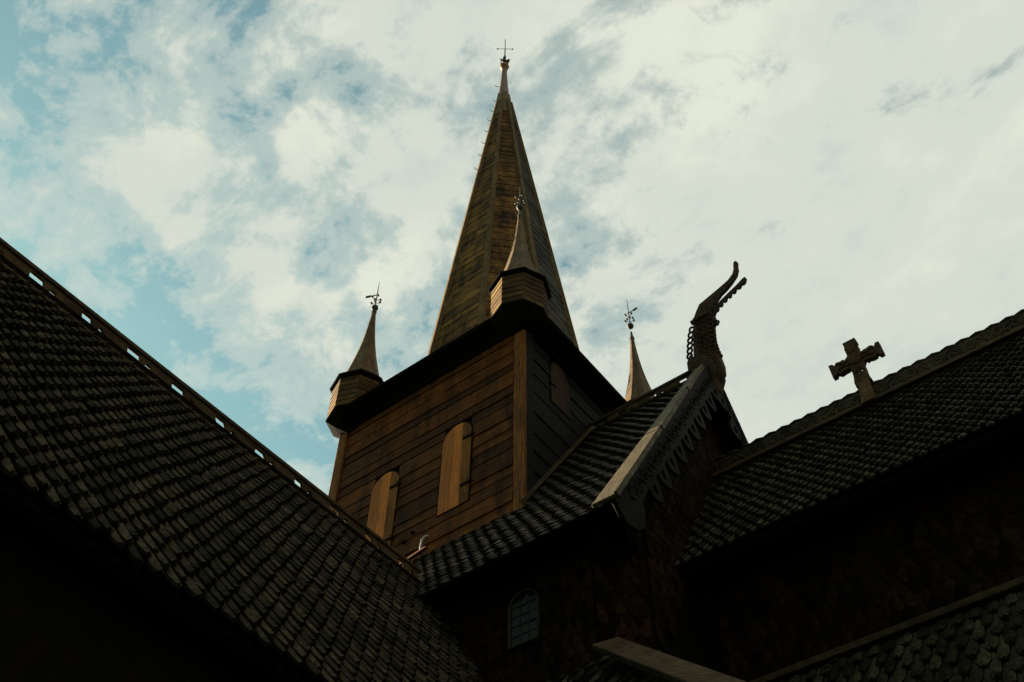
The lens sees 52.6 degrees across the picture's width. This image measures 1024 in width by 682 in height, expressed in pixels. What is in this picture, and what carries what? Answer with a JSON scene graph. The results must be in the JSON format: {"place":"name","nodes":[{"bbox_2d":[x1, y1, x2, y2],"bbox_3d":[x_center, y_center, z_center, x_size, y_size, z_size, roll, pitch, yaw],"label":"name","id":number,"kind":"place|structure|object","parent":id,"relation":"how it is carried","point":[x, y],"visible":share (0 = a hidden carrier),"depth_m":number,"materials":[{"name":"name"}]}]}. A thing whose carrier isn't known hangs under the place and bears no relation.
{"place":"outdoors","nodes":[
{"label":"outdoors","id":0,"kind":"place"},
{"bbox_2d":[0,62,1023,681],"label":"stave church","id":1,"kind":"structure","parent":0,"point":[522,488],"depth_m":13.76,"materials":[{"name":"brown wood"}]},
{"bbox_2d":[366,282,381,310],"bbox_3d":[-3.560,-1.149,26.906,0.380,1.210,0.289,-30,-57,23],"label":"weather vane","id":2,"kind":"object","parent":1,"relation":"attached to","point":[375,306],"visible":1,"depth_m":26.72,"materials":[{"name":"metal"}]},
{"bbox_2d":[497,39,512,63],"bbox_3d":[-0.276,-11.173,40.070,0.461,2.450,0.470,-37,-60,26],"label":"spire vane","id":3,"kind":"object","parent":1,"relation":"on","point":[504,59],"visible":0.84,"depth_m":39.41,"materials":[{"name":"metal"}]},
{"bbox_2d":[514,192,525,210],"bbox_3d":[0.196,-3.493,25.235,0.264,1.090,0.255,-30,-57,23],"label":"weather vane","id":4,"kind":"object","parent":1,"relation":"on","point":[520,206],"visible":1,"depth_m":24.99,"materials":[{"name":"metal"}]},
{"bbox_2d":[508,588,540,651],"bbox_3d":[0.165,3.754,14.091,0.494,0.870,0.080,-30,-57,23],"label":"nave window","id":5,"kind":"structure","parent":1,"relation":"in","point":[524,620],"depth_m":14.05,"materials":[{"name":"glass"}]},
{"bbox_2d":[624,302,636,328],"bbox_3d":[3.148,-0.760,27.677,0.345,1.290,0.255,-30,-57,23],"label":"weather vane","id":6,"kind":"object","parent":1,"relation":"on","point":[630,325],"visible":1,"depth_m":27.43,"materials":[{"name":"metal"}]},
{"bbox_2d":[686,261,746,393],"bbox_3d":[4.214,-0.277,21.004,1.644,3.324,0.410,-30,-57,23],"label":"dragon head","id":7,"kind":"object","parent":1,"relation":"on","point":[705,349],"visible":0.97,"depth_m":21.00},
{"bbox_2d":[828,338,885,406],"bbox_3d":[5.966,0.509,17.774,0.958,1.593,0.154,-30,-57,23],"label":"ridge cross","id":8,"kind":"object","parent":1,"relation":"on","point":[855,361],"visible":1,"depth_m":17.84,"materials":[{"name":"brown wood"}]},
{"bbox_2d":[0,0,1023,494],"label":"sky","id":9,"kind":"structure","parent":0,"point":[228,185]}
]}

